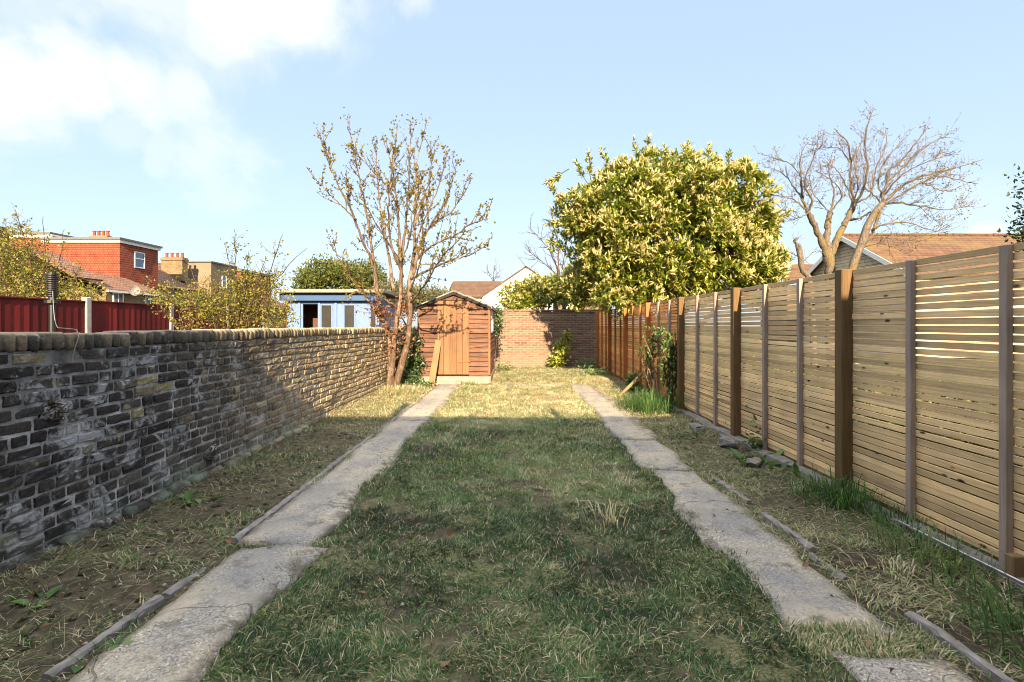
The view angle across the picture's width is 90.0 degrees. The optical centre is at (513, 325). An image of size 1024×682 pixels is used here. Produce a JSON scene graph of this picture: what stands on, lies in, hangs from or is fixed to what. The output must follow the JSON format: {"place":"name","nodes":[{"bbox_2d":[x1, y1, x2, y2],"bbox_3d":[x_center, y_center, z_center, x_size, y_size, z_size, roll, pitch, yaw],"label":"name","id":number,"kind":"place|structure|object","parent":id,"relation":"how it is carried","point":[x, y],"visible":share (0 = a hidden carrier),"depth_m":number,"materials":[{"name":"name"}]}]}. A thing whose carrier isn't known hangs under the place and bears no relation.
{"place":"outdoors","nodes":[
{"label":"outdoors","id":0,"kind":"place"},
{"bbox_2d":[0,226,102,297],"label":"terraced house","id":1,"kind":"structure","parent":0,"point":[84,274],"depth_m":31.44,"materials":[{"name":"brick"}]},
{"bbox_2d":[237,269,285,327],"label":"terraced house","id":2,"kind":"structure","parent":0,"point":[276,308],"depth_m":59.33,"materials":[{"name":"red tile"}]},
{"bbox_2d":[68,384,459,681],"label":"path","id":3,"kind":"structure","parent":0,"point":[200,613],"depth_m":2.69,"materials":[{"name":"concrete"}]},
{"bbox_2d":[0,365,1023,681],"bbox_3d":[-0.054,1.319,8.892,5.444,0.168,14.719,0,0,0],"label":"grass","id":4,"kind":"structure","parent":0,"point":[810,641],"depth_m":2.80,"materials":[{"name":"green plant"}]},
{"bbox_2d":[0,327,1023,681],"bbox_3d":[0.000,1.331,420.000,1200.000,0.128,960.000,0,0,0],"label":"ground","id":5,"kind":"structure","parent":0,"point":[102,597],"depth_m":2.82,"materials":[{"name":"green plant"}]},
{"bbox_2d":[6,585,60,618],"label":"weed plant","id":6,"kind":"object","parent":5,"relation":"on","point":[40,595],"visible":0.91,"depth_m":2.52,"materials":[{"name":"green plant"}]},
{"bbox_2d":[0,205,109,300],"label":"garden shrub","id":7,"kind":"object","parent":5,"relation":"on","point":[8,268],"visible":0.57,"depth_m":9.41,"materials":[{"name":"green plant"}]},
{"bbox_2d":[9,231,185,304],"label":"terraced house","id":8,"kind":"structure","parent":5,"relation":"on","point":[119,266],"depth_m":38.00,"materials":[{"name":"red tile"}]},
{"bbox_2d":[113,292,123,301],"bbox_3d":[-26.380,-1.650,34.200,0.090,1.100,0.900,0,0,0],"label":"window","id":9,"kind":"structure","parent":8,"relation":"in","point":[117,297],"depth_m":34.17,"materials":[{"name":"white paint"}]},
{"bbox_2d":[127,285,139,295],"bbox_3d":[-25.895,-2.394,34.901,0.990,0.732,0.502,0,0,0],"label":"satellite dish","id":10,"kind":"object","parent":8,"relation":"attached to","point":[133,289],"visible":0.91,"depth_m":34.95,"materials":[{"name":"grey metal"}]},
{"bbox_2d":[134,251,144,268],"bbox_3d":[-29.180,-5.100,40.000,0.090,1.250,1.100,0,0,0],"label":"window","id":11,"kind":"structure","parent":8,"relation":"in","point":[139,258],"depth_m":40.00,"materials":[{"name":"white paint"}]},
{"bbox_2d":[145,295,154,303],"bbox_3d":[-26.380,-1.600,37.200,0.090,1.300,1.000,0,0,0],"label":"window","id":12,"kind":"structure","parent":8,"relation":"in","point":[150,301],"depth_m":37.16,"materials":[{"name":"white paint"}]},
{"bbox_2d":[71,632,132,672],"bbox_3d":[-1.562,1.343,2.098,0.347,0.075,0.235,0,0,0],"label":"weed plant","id":13,"kind":"object","parent":5,"relation":"on","point":[112,647],"visible":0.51,"depth_m":2.14,"materials":[{"name":"green plant"}]},
{"bbox_2d":[41,595,164,681],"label":"edging strip","id":14,"kind":"object","parent":5,"relation":"on","point":[149,605],"visible":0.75,"depth_m":2.19,"materials":[{"name":"concrete"}]},
{"bbox_2d":[0,296,264,332],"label":"panel fence","id":15,"kind":"object","parent":5,"relation":"on","point":[82,315],"visible":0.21,"depth_m":8.42,"materials":[{"name":"wood"}]},
{"bbox_2d":[161,567,205,598],"bbox_3d":[-1.727,1.413,2.730,0.058,0.163,0.344,0,0,4],"label":"edging strip","id":16,"kind":"object","parent":5,"relation":"on","point":[175,588],"visible":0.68,"depth_m":2.64,"materials":[{"name":"concrete"}]},
{"bbox_2d":[170,490,224,506],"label":"weed plant","id":17,"kind":"object","parent":5,"relation":"on","point":[187,495],"visible":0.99,"depth_m":3.95,"materials":[{"name":"green plant"}]},
{"bbox_2d":[158,253,237,307],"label":"terraced house","id":18,"kind":"structure","parent":5,"relation":"on","point":[167,269],"depth_m":48.38,"materials":[{"name":"brown brick"}]},
{"bbox_2d":[222,276,226,287],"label":"window","id":19,"kind":"structure","parent":18,"relation":"in","point":[224,281],"depth_m":51.25,"materials":[{"name":"white paint"}]},
{"bbox_2d":[0,326,416,575],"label":"brick wall","id":20,"kind":"structure","parent":5,"relation":"on","point":[151,416],"depth_m":3.78,"materials":[{"name":"grey brick"}]},
{"bbox_2d":[44,272,60,331],"bbox_3d":[-5.400,0.365,6.000,0.149,1.970,0.149,0,0,0],"label":"vent pipe","id":21,"kind":"object","parent":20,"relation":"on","point":[52,281],"visible":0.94,"depth_m":5.97,"materials":[{"name":"grey metal"}]},
{"bbox_2d":[38,394,68,424],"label":"dried ivy clump","id":22,"kind":"object","parent":20,"relation":"attached to","point":[53,410],"visible":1,"depth_m":3.03,"materials":[{"name":"grey plant"}]},
{"bbox_2d":[52,291,78,362],"bbox_3d":[-4.060,-0.086,4.541,0.093,0.633,3.820,0,0,-44],"label":"cable","id":23,"kind":"object","parent":20,"relation":"attached to","point":[66,328],"visible":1,"depth_m":3.22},
{"bbox_2d":[204,443,220,461],"bbox_3d":[-2.731,1.155,4.660,0.099,0.169,0.191,0,0,0],"label":"ivy stump","id":24,"kind":"object","parent":20,"relation":"attached to","point":[210,452],"visible":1,"depth_m":4.62,"materials":[{"name":"grey plant"}]},
{"bbox_2d":[135,230,306,329],"bbox_3d":[-5.445,-0.192,9.463,3.216,3.111,1.662,0,0,0],"label":"garden shrub","id":25,"kind":"object","parent":5,"relation":"on","point":[210,313],"visible":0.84,"depth_m":9.21,"materials":[{"name":"green plant"}]},
{"bbox_2d":[231,468,329,544],"bbox_3d":[-1.732,1.398,3.975,0.063,0.157,1.551,0,0,1],"label":"edging strip","id":26,"kind":"object","parent":5,"relation":"on","point":[239,535],"visible":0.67,"depth_m":3.67,"materials":[{"name":"concrete"}]},
{"bbox_2d":[289,252,387,288],"bbox_3d":[-7.721,-0.956,23.113,4.441,4.647,2.670,0,0,-19],"label":"round tree","id":27,"kind":"object","parent":5,"relation":"on","point":[327,275],"visible":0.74,"depth_m":22.54,"materials":[{"name":"green plant"}]},
{"bbox_2d":[274,289,404,327],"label":"summerhouse","id":28,"kind":"structure","parent":5,"relation":"on","point":[323,308],"depth_m":15.00,"materials":[{"name":"blue paint"}]},
{"bbox_2d":[320,304,332,327],"bbox_3d":[-5.461,0.120,14.995,0.378,1.510,0.046,0,0,0],"label":"window","id":29,"kind":"structure","parent":28,"relation":"in","point":[326,310],"depth_m":15.01,"materials":[{"name":"glass"}]},
{"bbox_2d":[343,304,355,327],"bbox_3d":[-4.789,0.120,14.995,0.378,1.510,0.046,0,0,0],"label":"window","id":30,"kind":"structure","parent":28,"relation":"in","point":[349,316],"depth_m":15.01,"materials":[{"name":"glass"}]},
{"bbox_2d":[369,304,376,327],"bbox_3d":[-4.094,0.120,14.995,0.238,1.510,0.046,0,0,0],"label":"window","id":31,"kind":"structure","parent":28,"relation":"in","point":[371,319],"depth_m":15.01,"materials":[{"name":"glass"}]},
{"bbox_2d":[327,434,374,469],"bbox_3d":[-1.722,1.400,5.540,0.069,0.164,1.521,0,0,1],"label":"edging strip","id":32,"kind":"object","parent":5,"relation":"on","point":[339,460],"visible":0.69,"depth_m":5.27,"materials":[{"name":"concrete"}]},
{"bbox_2d":[375,404,412,434],"bbox_3d":[-1.711,1.403,7.470,0.068,0.181,2.260,0,0,0],"label":"edging strip","id":33,"kind":"object","parent":5,"relation":"on","point":[409,406],"visible":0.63,"depth_m":7.67,"materials":[{"name":"concrete"}]},
{"bbox_2d":[306,107,495,387],"bbox_3d":[-1.940,-1.754,10.669,4.284,6.298,3.150,0,0,28],"label":"deciduous tree","id":34,"kind":"object","parent":5,"relation":"on","point":[381,313],"visible":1,"depth_m":10.72,"materials":[{"name":"brown plant"}]},
{"bbox_2d":[375,382,427,395],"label":"grass tuft","id":35,"kind":"object","parent":5,"relation":"on","point":[397,389],"visible":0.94,"depth_m":10.29,"materials":[{"name":"plant"}]},
{"bbox_2d":[394,327,426,385],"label":"ivy clump","id":36,"kind":"object","parent":5,"relation":"on","point":[412,375],"visible":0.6,"depth_m":11.76,"materials":[{"name":"green plant"}]},
{"bbox_2d":[372,275,461,324],"bbox_3d":[-3.624,-0.290,19.253,3.642,3.341,2.197,0,0,22],"label":"round tree","id":37,"kind":"object","parent":5,"relation":"on","point":[423,297],"visible":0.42,"depth_m":18.90,"materials":[{"name":"green plant"}]},
{"bbox_2d":[415,379,436,386],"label":"weed plant","id":38,"kind":"object","parent":5,"relation":"on","point":[429,383],"visible":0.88,"depth_m":11.39,"materials":[{"name":"green plant"}]},
{"bbox_2d":[428,340,440,385],"bbox_3d":[-1.806,0.867,11.820,0.147,1.061,0.603,0,0,10],"label":"timber plank","id":39,"kind":"object","parent":5,"relation":"on","point":[434,363],"visible":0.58,"depth_m":11.81,"materials":[{"name":"brown wood"}]},
{"bbox_2d":[419,369,493,384],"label":"shed plinth","id":40,"kind":"structure","parent":5,"relation":"on","point":[451,379],"depth_m":11.95,"materials":[{"name":"concrete"}]},
{"bbox_2d":[415,290,495,375],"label":"garden shed","id":41,"kind":"structure","parent":40,"relation":"on","point":[460,326],"depth_m":12.10,"materials":[{"name":"brown wood"}]},
{"bbox_2d":[437,301,469,374],"bbox_3d":[-1.401,0.285,12.096,0.773,1.745,0.050,0,0,0],"label":"door","id":42,"kind":"structure","parent":41,"relation":"in","point":[452,316],"depth_m":12.09,"materials":[{"name":"brown wood"}]},
{"bbox_2d":[490,310,492,332],"bbox_3d":[-0.553,-0.102,13.050,0.050,0.575,1.200,0,0,0],"label":"window","id":43,"kind":"structure","parent":41,"relation":"in","point":[491,314],"depth_m":13.02,"materials":[{"name":"white paint"}]},
{"bbox_2d":[461,381,477,384],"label":"grass tuft","id":44,"kind":"object","parent":5,"relation":"on","point":[468,382],"visible":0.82,"depth_m":11.75,"materials":[{"name":"plant"}]},
{"bbox_2d":[450,281,502,301],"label":"brown roofed house","id":45,"kind":"structure","parent":5,"relation":"on","point":[476,289],"depth_m":60.32,"materials":[{"name":"tile"}]},
{"bbox_2d":[0,383,980,672],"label":"fallen leaves","id":46,"kind":"object","parent":5,"relation":"on","point":[740,627],"visible":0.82,"depth_m":3.10,"materials":[{"name":"brown plant"}]},
{"bbox_2d":[483,260,501,280],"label":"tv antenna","id":47,"kind":"object","parent":5,"relation":"on","point":[493,277],"visible":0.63,"depth_m":74.97,"materials":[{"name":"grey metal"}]},
{"bbox_2d":[493,303,507,373],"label":"ivy clump","id":48,"kind":"object","parent":5,"relation":"on","point":[498,327],"visible":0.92,"depth_m":14.54,"materials":[{"name":"green plant"}]},
{"bbox_2d":[495,358,519,370],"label":"weed plant","id":49,"kind":"object","parent":5,"relation":"on","point":[507,368],"visible":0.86,"depth_m":15.21,"materials":[{"name":"green plant"}]},
{"bbox_2d":[0,404,1017,681],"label":"soil crumbs","id":50,"kind":"object","parent":5,"relation":"on","point":[112,566],"visible":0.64,"depth_m":3.19,"materials":[{"name":"brown soil"}]},
{"bbox_2d":[0,382,1023,681],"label":"straw","id":51,"kind":"object","parent":5,"relation":"on","point":[914,590],"visible":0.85,"depth_m":2.92,"materials":[{"name":"beige plant"}]},
{"bbox_2d":[7,402,1023,681],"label":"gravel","id":52,"kind":"structure","parent":5,"relation":"on","point":[407,562],"depth_m":3.00,"materials":[{"name":"gravel"}]},
{"bbox_2d":[480,266,552,308],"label":"gabled house","id":53,"kind":"structure","parent":5,"relation":"on","point":[489,297],"depth_m":55.00,"materials":[{"name":"white paint"}]},
{"bbox_2d":[495,260,587,311],"bbox_3d":[1.053,-0.480,17.340,3.387,3.713,2.359,0,0,0],"label":"laurel bush","id":54,"kind":"object","parent":5,"relation":"on","point":[523,294],"visible":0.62,"depth_m":17.25,"materials":[{"name":"green plant"}]},
{"bbox_2d":[516,202,568,277],"bbox_3d":[1.799,-1.094,24.145,3.257,9.667,1.800,0,0,-17],"label":"bare tree","id":55,"kind":"object","parent":5,"relation":"on","point":[554,261],"visible":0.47,"depth_m":23.99,"materials":[{"name":"brown plant"}]},
{"bbox_2d":[494,309,601,366],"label":"brick wall","id":56,"kind":"structure","parent":5,"relation":"on","point":[528,339],"depth_m":16.45,"materials":[{"name":"brown brick"}]},
{"bbox_2d":[546,328,572,367],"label":"laurel bush","id":57,"kind":"object","parent":5,"relation":"on","point":[560,352],"visible":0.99,"depth_m":15.83,"materials":[{"name":"green plant"}]},
{"bbox_2d":[553,299,604,355],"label":"outbuilding","id":58,"kind":"structure","parent":5,"relation":"on","point":[560,307],"depth_m":22.00,"materials":[{"name":"brown brick"}]},
{"bbox_2d":[576,356,598,368],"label":"weed plant","id":59,"kind":"object","parent":5,"relation":"on","point":[591,363],"visible":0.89,"depth_m":15.63,"materials":[{"name":"green plant"}]},
{"bbox_2d":[576,365,611,376],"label":"weed plant","id":60,"kind":"object","parent":5,"relation":"on","point":[589,371],"visible":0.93,"depth_m":13.55,"materials":[{"name":"green plant"}]},
{"bbox_2d":[576,498,636,528],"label":"grass tuft","id":61,"kind":"object","parent":5,"relation":"on","point":[613,520],"visible":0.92,"depth_m":3.61,"materials":[{"name":"beige plant"}]},
{"bbox_2d":[618,367,646,397],"bbox_3d":[2.275,1.066,9.650,0.678,0.572,0.057,0,0,-18],"label":"wooden stick","id":62,"kind":"object","parent":5,"relation":"on","point":[631,384],"visible":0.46,"depth_m":9.62,"materials":[{"name":"brown wood"}]},
{"bbox_2d":[624,366,643,391],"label":"climbing shrub","id":63,"kind":"object","parent":5,"relation":"on","point":[629,379],"visible":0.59,"depth_m":10.33,"materials":[{"name":"green plant"}]},
{"bbox_2d":[603,379,688,417],"bbox_3d":[2.186,1.130,8.233,1.753,0.511,2.159,0,0,0],"label":"grass tuft","id":64,"kind":"object","parent":5,"relation":"on","point":[648,403],"visible":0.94,"depth_m":8.05,"materials":[{"name":"green plant"}]},
{"bbox_2d":[640,336,656,400],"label":"dry canes","id":65,"kind":"object","parent":5,"relation":"on","point":[648,372],"visible":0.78,"depth_m":9.07,"materials":[{"name":"brown plant"}]},
{"bbox_2d":[637,323,661,392],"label":"climbing shrub","id":66,"kind":"object","parent":5,"relation":"on","point":[653,348],"visible":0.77,"depth_m":9.29,"materials":[{"name":"green plant"}]},
{"bbox_2d":[542,132,793,379],"bbox_3d":[3.680,-1.652,12.382,5.646,6.056,4.004,0,0,24],"label":"laurel tree","id":67,"kind":"object","parent":5,"relation":"on","point":[718,219],"visible":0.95,"depth_m":11.47,"materials":[{"name":"green plant"}]},
{"bbox_2d":[653,321,685,402],"bbox_3d":[2.552,0.628,8.256,0.496,1.390,0.498,0,0,43],"label":"climbing shrub","id":68,"kind":"object","parent":5,"relation":"on","point":[671,349],"visible":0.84,"depth_m":8.26,"materials":[{"name":"green plant"}]},
{"bbox_2d":[677,429,703,438],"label":"weed plant","id":69,"kind":"object","parent":5,"relation":"on","point":[681,434],"visible":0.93,"depth_m":6.21,"materials":[{"name":"green plant"}]},
{"bbox_2d":[688,422,705,431],"bbox_3d":[2.365,1.306,6.600,0.149,0.073,0.303,0,0,0],"label":"concrete chunk","id":70,"kind":"object","parent":5,"relation":"on","point":[695,426],"visible":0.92,"depth_m":6.50,"materials":[{"name":"grey concrete"}]},
{"bbox_2d":[719,433,736,447],"bbox_3d":[2.382,1.304,5.702,0.195,0.159,0.289,0,0,23],"label":"concrete chunk","id":71,"kind":"object","parent":5,"relation":"on","point":[727,441],"visible":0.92,"depth_m":5.60,"materials":[{"name":"grey concrete"}]},
{"bbox_2d":[714,478,751,503],"bbox_3d":[1.788,1.402,4.200,0.060,0.156,0.602,0,0,-2],"label":"edging strip","id":72,"kind":"object","parent":5,"relation":"on","point":[744,499],"visible":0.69,"depth_m":4.13,"materials":[{"name":"concrete"}]},
{"bbox_2d":[738,415,766,450],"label":"weed plant","id":73,"kind":"object","parent":5,"relation":"on","point":[753,440],"visible":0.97,"depth_m":5.43,"materials":[{"name":"green plant"}]},
{"bbox_2d":[746,457,761,466],"bbox_3d":[2.305,1.303,4.893,0.133,0.076,0.229,0,0,26],"label":"concrete chunk","id":74,"kind":"object","parent":5,"relation":"on","point":[754,461],"visible":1,"depth_m":4.84,"materials":[{"name":"grey concrete"}]},
{"bbox_2d":[730,448,783,465],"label":"weed plant","id":75,"kind":"object","parent":5,"relation":"on","point":[763,459],"visible":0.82,"depth_m":5.06,"materials":[{"name":"green plant"}]},
{"bbox_2d":[768,461,798,477],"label":"weed plant","id":76,"kind":"object","parent":5,"relation":"on","point":[786,463],"visible":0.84,"depth_m":4.64,"materials":[{"name":"green plant"}]},
{"bbox_2d":[760,511,817,551],"bbox_3d":[1.781,1.385,3.335,0.066,0.149,0.571,0,0,-1],"label":"edging strip","id":77,"kind":"object","parent":5,"relation":"on","point":[810,547],"visible":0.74,"depth_m":3.30,"materials":[{"name":"concrete"}]},
{"bbox_2d":[785,227,833,369],"bbox_3d":[8.592,-0.497,15.087,1.710,4.937,0.776,0,0,-15],"label":"pollarded tree","id":78,"kind":"object","parent":5,"relation":"on","point":[801,259],"visible":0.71,"depth_m":14.94,"materials":[{"name":"brown plant"}]},
{"bbox_2d":[596,242,1023,566],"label":"slatted fence","id":79,"kind":"object","parent":5,"relation":"on","point":[844,440],"visible":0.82,"depth_m":3.71,"materials":[{"name":"brown wood"}]},
{"bbox_2d":[753,99,901,366],"bbox_3d":[9.616,-2.391,15.679,5.822,8.877,2.325,0,0,-23],"label":"bare tree","id":80,"kind":"object","parent":5,"relation":"on","point":[828,257],"visible":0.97,"depth_m":15.49,"materials":[{"name":"brown plant"}]},
{"bbox_2d":[807,552,848,579],"bbox_3d":[1.760,1.408,2.870,0.062,0.146,0.302,0,0,-2],"label":"edging strip","id":81,"kind":"object","parent":5,"relation":"on","point":[843,576],"visible":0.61,"depth_m":2.82,"materials":[{"name":"concrete"}]},
{"bbox_2d":[784,460,903,521],"bbox_3d":[2.517,1.211,3.869,1.010,0.305,1.005,0,0,-44],"label":"grass tuft","id":82,"kind":"object","parent":5,"relation":"on","point":[839,499],"visible":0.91,"depth_m":3.83,"materials":[{"name":"green plant"}]},
{"bbox_2d":[670,404,1023,591],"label":"concrete footing","id":83,"kind":"object","parent":5,"relation":"on","point":[779,459],"visible":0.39,"depth_m":4.28,"materials":[{"name":"grey concrete"}]},
{"bbox_2d":[898,520,1023,585],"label":"metal strip","id":84,"kind":"object","parent":83,"relation":"on","point":[1002,573],"visible":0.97,"depth_m":2.78,"materials":[{"name":"metal"}]},
{"bbox_2d":[1005,553,1023,577],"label":"timber offcut","id":85,"kind":"object","parent":83,"relation":"on","point":[1014,564],"visible":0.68,"depth_m":2.64,"materials":[{"name":"brown wood"}]},
{"bbox_2d":[676,353,1023,539],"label":"hedge","id":86,"kind":"object","parent":5,"relation":"on","point":[879,427],"visible":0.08,"depth_m":4.35,"materials":[{"name":"green plant"}]},
{"bbox_2d":[863,554,924,591],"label":"grass tuft","id":87,"kind":"object","parent":5,"relation":"on","point":[891,572],"visible":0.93,"depth_m":2.81,"materials":[{"name":"beige plant"}]},
{"bbox_2d":[854,498,943,541],"bbox_3d":[2.513,1.255,3.326,0.578,0.204,0.675,0,0,0],"label":"grass tuft","id":88,"kind":"object","parent":5,"relation":"on","point":[885,514],"visible":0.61,"depth_m":3.42,"materials":[{"name":"green plant"}]},
{"bbox_2d":[848,116,988,275],"bbox_3d":[11.792,-2.154,14.459,5.236,8.161,2.153,0,0,-10],"label":"bare tree","id":89,"kind":"object","parent":5,"relation":"on","point":[875,214],"visible":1,"depth_m":14.42,"materials":[{"name":"brown plant"}]},
{"bbox_2d":[830,505,1009,589],"bbox_3d":[2.357,1.238,2.905,0.861,0.238,1.032,0,0,0],"label":"grass tuft","id":90,"kind":"object","parent":5,"relation":"on","point":[914,551],"visible":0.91,"depth_m":2.92,"materials":[{"name":"green plant"}]},
{"bbox_2d":[904,611,1016,681],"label":"edging strip","id":91,"kind":"object","parent":5,"relation":"on","point":[977,661],"visible":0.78,"depth_m":2.11,"materials":[{"name":"concrete"}]},
{"bbox_2d":[916,549,1023,670],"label":"grass tuft","id":92,"kind":"object","parent":5,"relation":"on","point":[989,592],"visible":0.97,"depth_m":2.30,"materials":[{"name":"green plant"}]},
{"bbox_2d":[997,164,1023,251],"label":"evergreen tree","id":93,"kind":"object","parent":5,"relation":"on","point":[1016,235],"visible":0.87,"depth_m":7.25,"materials":[{"name":"green plant"}]},
{"bbox_2d":[0,0,1023,325],"label":"sky","id":94,"kind":"structure","parent":0,"point":[178,126],"materials":[{"name":"blue"}]},
{"bbox_2d":[489,384,564,385],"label":"path","id":95,"kind":"structure","parent":0,"point":[521,384],"depth_m":11.61,"materials":[{"name":"concrete"}]},
{"bbox_2d":[572,385,975,681],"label":"path","id":96,"kind":"structure","parent":0,"point":[690,491],"depth_m":2.98,"materials":[{"name":"concrete"}]},
{"bbox_2d":[761,264,813,345],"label":"tiled shed house","id":97,"kind":"structure","parent":0,"point":[795,273],"depth_m":35.30,"materials":[{"name":"orange tile"}]},
{"bbox_2d":[793,233,1023,357],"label":"gabled house","id":98,"kind":"structure","parent":0,"point":[871,256],"depth_m":23.71,"materials":[{"name":"orange tile"}]}
]}

